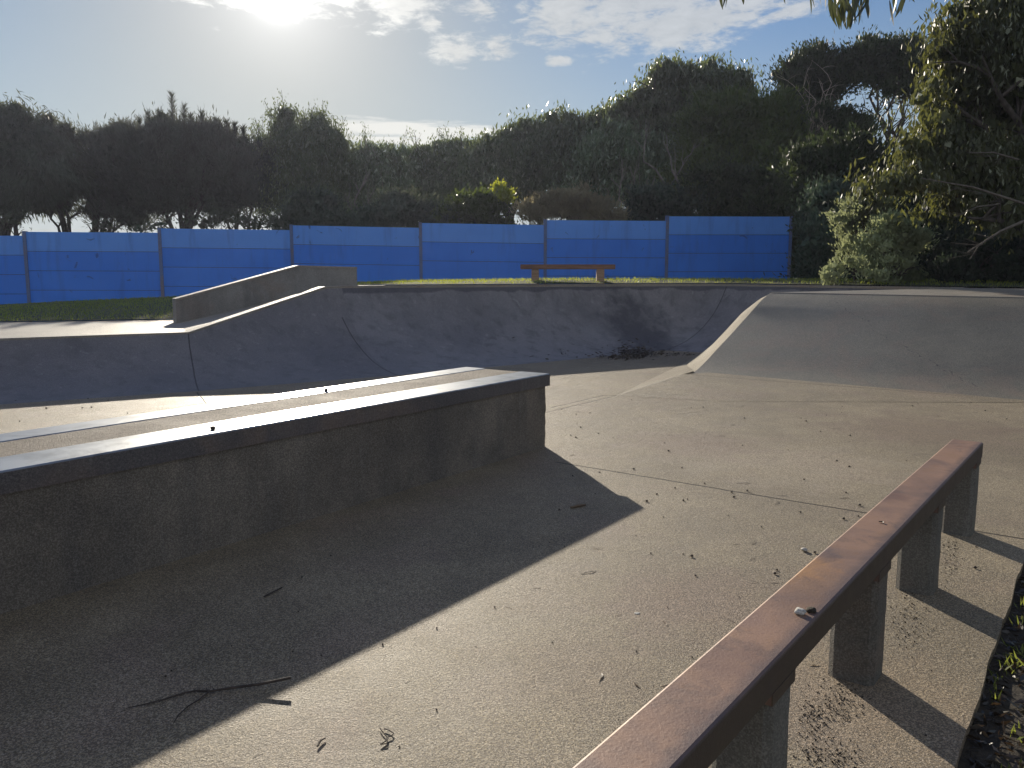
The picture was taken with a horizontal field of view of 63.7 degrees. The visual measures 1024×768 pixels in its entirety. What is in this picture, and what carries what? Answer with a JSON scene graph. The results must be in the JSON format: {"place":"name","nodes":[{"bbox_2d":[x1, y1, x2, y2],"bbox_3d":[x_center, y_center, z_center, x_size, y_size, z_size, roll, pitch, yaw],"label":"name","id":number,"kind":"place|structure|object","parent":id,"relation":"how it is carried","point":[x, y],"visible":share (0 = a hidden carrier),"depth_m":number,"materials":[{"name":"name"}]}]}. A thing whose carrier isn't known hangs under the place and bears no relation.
{"place":"outdoors","nodes":[
{"label":"outdoors","id":0,"kind":"place"},
{"bbox_2d":[0,0,959,235],"label":"sky","id":1,"kind":"structure","parent":0,"point":[393,67],"materials":[{"name":"blue"}]},
{"bbox_2d":[0,285,968,337],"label":"deck","id":2,"kind":"structure","parent":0,"point":[34,329],"depth_m":12.62,"materials":[{"name":"concrete"}]},
{"bbox_2d":[172,265,356,322],"bbox_3d":[-4.276,-1.573,14.513,3.160,1.030,0.333,-5,9,-31],"label":"sloping ledge","id":3,"kind":"object","parent":2,"relation":"on","point":[270,286],"visible":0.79,"depth_m":14.27,"materials":[{"name":"concrete"}]},
{"bbox_2d":[0,350,1023,767],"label":"floor","id":4,"kind":"structure","parent":0,"point":[80,670],"depth_m":3.53,"materials":[{"name":"concrete"}]},
{"bbox_2d":[0,332,197,403],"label":"quarter pipe","id":5,"kind":"object","parent":4,"relation":"on","point":[46,368],"visible":1,"depth_m":10.32,"materials":[{"name":"concrete"}]},
{"bbox_2d":[126,676,290,721],"bbox_3d":[-1.000,1.030,2.742,0.496,0.036,0.179,-5,9,-34],"label":"forked twig","id":6,"kind":"object","parent":4,"relation":"on","point":[207,691],"visible":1,"depth_m":2.78,"materials":[{"name":"brown wood"}]},
{"bbox_2d":[263,587,281,596],"bbox_3d":[-1.058,0.923,3.659,0.015,0.011,0.120,3,8,25],"label":"stick","id":7,"kind":"object","parent":4,"relation":"on","point":[272,592],"visible":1,"depth_m":3.64,"materials":[{"name":"brown wood"}]},
{"bbox_2d":[0,367,549,614],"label":"grind ledge","id":8,"kind":"object","parent":4,"relation":"on","point":[86,504],"visible":1,"depth_m":4.38,"materials":[{"name":"concrete"}]},
{"bbox_2d":[182,286,396,390],"bbox_3d":[-3.358,-0.778,11.934,2.729,1.236,3.086,-4,9,-29],"label":"quarter pipe","id":9,"kind":"object","parent":4,"relation":"on","point":[311,335],"visible":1,"depth_m":11.99,"materials":[{"name":"concrete"}]},
{"bbox_2d":[380,728,393,744],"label":"curled twig","id":10,"kind":"object","parent":4,"relation":"on","point":[386,736],"visible":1,"depth_m":2.51,"materials":[{"name":"brown wood"}]},
{"bbox_2d":[342,284,726,374],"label":"bowl wall","id":11,"kind":"structure","parent":4,"relation":"on","point":[407,329],"depth_m":14.82,"materials":[{"name":"concrete"}]},
{"bbox_2d":[570,504,585,507],"bbox_3d":[0.403,0.741,5.024,0.110,0.022,0.024,-5,9,-34],"label":"bark strip","id":12,"kind":"object","parent":4,"relation":"on","point":[576,505],"visible":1,"depth_m":5.01,"materials":[{"name":"brown plant"}]},
{"bbox_2d":[512,337,698,360],"bbox_3d":[1.826,-0.639,14.458,3.374,0.374,2.035,-5,9,-31],"label":"leaf pile","id":13,"kind":"object","parent":4,"relation":"on","point":[635,353],"visible":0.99,"depth_m":14.57,"materials":[{"name":"brown plant"}]},
{"bbox_2d":[573,439,982,767],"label":"grind rail","id":14,"kind":"object","parent":4,"relation":"on","point":[724,702],"visible":0.98,"depth_m":2.25,"materials":[{"name":"metal"}]},
{"bbox_2d":[794,607,805,614],"bbox_3d":[0.782,0.618,2.235,0.029,0.019,0.028,-7,10,-43],"label":"pebble","id":15,"kind":"object","parent":14,"relation":"on","point":[800,611],"visible":1,"depth_m":2.23,"materials":[{"name":"stone"}]},
{"bbox_2d":[806,607,815,612],"bbox_3d":[0.817,0.617,2.251,0.028,0.015,0.027,3,8,19],"label":"dirt lump","id":16,"kind":"object","parent":14,"relation":"on","point":[810,609],"visible":1,"depth_m":2.24,"materials":[{"name":"soil"}]},
{"bbox_2d":[665,284,964,351],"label":"bowl wall","id":17,"kind":"structure","parent":4,"relation":"on","point":[737,300],"depth_m":16.28,"materials":[{"name":"concrete"}]},
{"bbox_2d":[616,288,1023,401],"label":"concrete bank","id":18,"kind":"structure","parent":4,"relation":"on","point":[938,345],"depth_m":11.12,"materials":[{"name":"grey concrete"}]},
{"bbox_2d":[790,537,964,767],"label":"dirt crumbs","id":19,"kind":"object","parent":4,"relation":"on","point":[839,703],"visible":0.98,"depth_m":2.66,"materials":[{"name":"soil"}]},
{"bbox_2d":[0,276,1023,321],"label":"grass bank","id":20,"kind":"structure","parent":0,"point":[170,308],"depth_m":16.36,"materials":[{"name":"green plant"}]},
{"bbox_2d":[0,202,31,235],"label":"shrub","id":21,"kind":"object","parent":20,"relation":"on","point":[18,217],"visible":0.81,"depth_m":33.22,"materials":[{"name":"green plant"}]},
{"bbox_2d":[0,90,98,235],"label":"tea tree","id":22,"kind":"object","parent":20,"relation":"on","point":[29,169],"visible":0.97,"depth_m":34.25,"materials":[{"name":"green plant"}]},
{"bbox_2d":[20,102,109,233],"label":"tea tree","id":23,"kind":"object","parent":20,"relation":"on","point":[69,133],"visible":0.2,"depth_m":35.79,"materials":[{"name":"green plant"}]},
{"bbox_2d":[86,207,131,232],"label":"shrub","id":24,"kind":"object","parent":20,"relation":"on","point":[103,226],"visible":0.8,"depth_m":33.72,"materials":[{"name":"green plant"}]},
{"bbox_2d":[62,109,169,232],"bbox_3d":[-17.567,-8.056,37.408,6.154,8.470,4.288,0,8,0],"label":"she oak","id":25,"kind":"object","parent":20,"relation":"on","point":[106,139],"visible":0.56,"depth_m":36.52,"materials":[{"name":"green plant"}]},
{"bbox_2d":[125,209,181,232],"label":"shrub","id":26,"kind":"object","parent":20,"relation":"on","point":[159,224],"visible":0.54,"depth_m":33.36,"materials":[{"name":"green plant"}]},
{"bbox_2d":[104,89,276,228],"bbox_3d":[-14.451,-8.494,36.929,6.969,9.057,5.310,-4,8,-28],"label":"she oak","id":27,"kind":"object","parent":20,"relation":"on","point":[174,152],"visible":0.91,"depth_m":35.95,"materials":[{"name":"green plant"}]},
{"bbox_2d":[173,199,259,228],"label":"shrub","id":28,"kind":"object","parent":20,"relation":"on","point":[216,220],"visible":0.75,"depth_m":33.40,"materials":[{"name":"green plant"}]},
{"bbox_2d":[179,122,298,229],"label":"she oak","id":29,"kind":"object","parent":20,"relation":"on","point":[240,193],"visible":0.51,"depth_m":36.94,"materials":[{"name":"green plant"}]},
{"bbox_2d":[224,203,281,229],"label":"shrub","id":30,"kind":"object","parent":20,"relation":"on","point":[254,224],"visible":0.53,"depth_m":33.18,"materials":[{"name":"green plant"}]},
{"bbox_2d":[245,89,365,218],"bbox_3d":[-9.686,-8.981,38.141,6.046,9.302,4.318,0,8,0],"label":"gum tree","id":31,"kind":"object","parent":20,"relation":"on","point":[313,150],"visible":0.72,"depth_m":37.23,"materials":[{"name":"green plant"}]},
{"bbox_2d":[258,183,362,229],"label":"shrub","id":32,"kind":"object","parent":20,"relation":"on","point":[306,208],"visible":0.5,"depth_m":28.97,"materials":[{"name":"green plant"}]},
{"bbox_2d":[322,121,436,223],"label":"gum tree","id":33,"kind":"object","parent":20,"relation":"on","point":[387,168],"visible":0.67,"depth_m":38.50,"materials":[{"name":"green plant"}]},
{"bbox_2d":[329,184,460,227],"bbox_3d":[-4.190,-5.217,28.628,5.628,3.477,3.066,0,8,0],"label":"shrub","id":34,"kind":"object","parent":20,"relation":"on","point":[393,207],"visible":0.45,"depth_m":28.44,"materials":[{"name":"green plant"}]},
{"bbox_2d":[399,121,484,220],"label":"gum tree","id":35,"kind":"object","parent":20,"relation":"on","point":[441,154],"visible":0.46,"depth_m":39.47,"materials":[{"name":"green plant"}]},
{"bbox_2d":[426,177,523,224],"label":"shrub","id":36,"kind":"object","parent":20,"relation":"on","point":[480,206],"visible":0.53,"depth_m":27.98,"materials":[{"name":"green plant"}]},
{"bbox_2d":[449,104,547,223],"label":"gum tree","id":37,"kind":"object","parent":20,"relation":"on","point":[491,152],"visible":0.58,"depth_m":36.32,"materials":[{"name":"green plant"}]},
{"bbox_2d":[502,99,617,219],"bbox_3d":[2.648,-8.436,36.089,6.208,7.995,4.092,0,8,0],"label":"gum tree","id":38,"kind":"object","parent":20,"relation":"on","point":[547,149],"visible":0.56,"depth_m":35.30,"materials":[{"name":"green plant"}]},
{"bbox_2d":[520,264,614,283],"bbox_3d":[1.198,-2.313,17.684,2.063,0.499,0.429,0,8,-3],"label":"timber bench","id":39,"kind":"object","parent":20,"relation":"on","point":[535,268],"visible":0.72,"depth_m":17.49,"materials":[{"name":"brown wood"}]},
{"bbox_2d":[508,178,632,224],"bbox_3d":[1.754,-5.228,28.099,5.074,3.609,2.742,0,8,0],"label":"shrub","id":40,"kind":"object","parent":20,"relation":"on","point":[552,204],"visible":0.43,"depth_m":27.51,"materials":[{"name":"green plant"}]},
{"bbox_2d":[547,111,694,210],"bbox_3d":[4.569,-7.522,33.117,6.366,6.959,4.748,0,8,0],"label":"gum tree","id":41,"kind":"object","parent":20,"relation":"on","point":[613,149],"visible":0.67,"depth_m":32.70,"materials":[{"name":"green plant"}]},
{"bbox_2d":[618,173,717,220],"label":"shrub","id":42,"kind":"object","parent":20,"relation":"on","point":[658,202],"visible":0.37,"depth_m":29.20,"materials":[{"name":"green plant"}]},
{"bbox_2d":[575,48,766,152],"bbox_3d":[6.792,-9.223,35.251,8.342,9.789,4.526,0,8,0],"label":"gum tree","id":43,"kind":"object","parent":20,"relation":"on","point":[655,96],"visible":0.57,"depth_m":34.06,"materials":[{"name":"green plant"}]},
{"bbox_2d":[634,71,824,187],"bbox_3d":[8.345,-7.963,31.810,7.726,8.199,4.052,0,8,0],"label":"wattle tree","id":44,"kind":"object","parent":20,"relation":"on","point":[739,122],"visible":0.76,"depth_m":31.16,"materials":[{"name":"green plant"}]},
{"bbox_2d":[658,150,806,284],"bbox_3d":[8.712,-5.878,29.760,6.483,5.065,4.378,3,8,21],"label":"shrub","id":45,"kind":"object","parent":20,"relation":"on","point":[750,190],"visible":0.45,"depth_m":28.83,"materials":[{"name":"green plant"}]},
{"bbox_2d":[751,31,865,106],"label":"wattle tree","id":46,"kind":"object","parent":20,"relation":"on","point":[796,63],"visible":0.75,"depth_m":33.03,"materials":[{"name":"green plant"}]},
{"bbox_2d":[777,62,853,141],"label":"dead tree","id":47,"kind":"object","parent":20,"relation":"on","point":[821,119],"visible":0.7,"depth_m":31.79,"materials":[{"name":"brown plant"}]},
{"bbox_2d":[778,167,857,285],"bbox_3d":[7.550,-3.545,19.644,1.953,3.246,2.281,5,9,32],"label":"shrub","id":48,"kind":"object","parent":20,"relation":"on","point":[814,253],"visible":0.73,"depth_m":19.22,"materials":[{"name":"green plant"}]},
{"bbox_2d":[819,250,850,285],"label":"saltbush","id":49,"kind":"object","parent":20,"relation":"on","point":[829,274],"visible":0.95,"depth_m":15.94,"materials":[{"name":"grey plant"}]},
{"bbox_2d":[780,89,901,193],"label":"wattle tree","id":50,"kind":"object","parent":20,"relation":"on","point":[844,115],"visible":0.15,"depth_m":31.84,"materials":[{"name":"green plant"}]},
{"bbox_2d":[819,183,907,280],"bbox_3d":[7.080,-3.126,16.669,1.748,2.180,1.614,0,8,0],"label":"saltbush","id":51,"kind":"object","parent":20,"relation":"on","point":[847,220],"visible":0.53,"depth_m":16.50,"materials":[{"name":"green plant"}]},
{"bbox_2d":[821,24,937,155],"bbox_3d":[15.040,-9.300,33.492,5.736,10.368,3.311,0,8,0],"label":"wattle tree","id":52,"kind":"object","parent":20,"relation":"on","point":[883,59],"visible":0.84,"depth_m":32.72,"materials":[{"name":"green plant"}]},
{"bbox_2d":[760,111,1018,287],"bbox_3d":[11.272,-5.186,21.561,9.721,6.287,4.114,0,8,0],"label":"shrub","id":53,"kind":"object","parent":20,"relation":"on","point":[826,156],"visible":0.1,"depth_m":20.88,"materials":[{"name":"green plant"}]},
{"bbox_2d":[839,207,950,285],"bbox_3d":[7.260,-2.581,15.854,2.157,1.596,1.586,0,8,0],"label":"saltbush","id":54,"kind":"object","parent":20,"relation":"on","point":[883,254],"visible":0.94,"depth_m":15.57,"materials":[{"name":"green plant"}]},
{"bbox_2d":[828,0,1023,258],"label":"gum tree","id":55,"kind":"object","parent":20,"relation":"on","point":[976,59],"visible":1,"depth_m":13.65,"materials":[{"name":"green plant"}]},
{"bbox_2d":[917,218,1023,287],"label":"saltbush","id":56,"kind":"object","parent":20,"relation":"on","point":[998,262],"visible":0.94,"depth_m":15.50,"materials":[{"name":"green plant"}]},
{"bbox_2d":[791,284,1023,767],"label":"ground","id":57,"kind":"structure","parent":0,"point":[1015,691],"depth_m":2.74,"materials":[{"name":"soil"}]},
{"bbox_2d":[0,216,792,321],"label":"panel wall","id":58,"kind":"structure","parent":57,"relation":"on","point":[36,267],"depth_m":24.46,"materials":[{"name":"blue paint"},{"name":"wood"}]},
{"bbox_2d":[719,0,914,29],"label":"gum tree","id":59,"kind":"object","parent":57,"relation":"on","point":[837,13],"visible":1,"depth_m":3.65,"materials":[{"name":"green plant"}]},
{"bbox_2d":[961,564,1023,767],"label":"leaf litter","id":60,"kind":"object","parent":57,"relation":"on","point":[1009,756],"visible":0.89,"depth_m":2.71,"materials":[{"name":"brown plant"}]},
{"bbox_2d":[987,588,1023,767],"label":"weeds","id":61,"kind":"object","parent":57,"relation":"on","point":[1017,662],"visible":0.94,"depth_m":3.03,"materials":[{"name":"green plant"}]}
]}

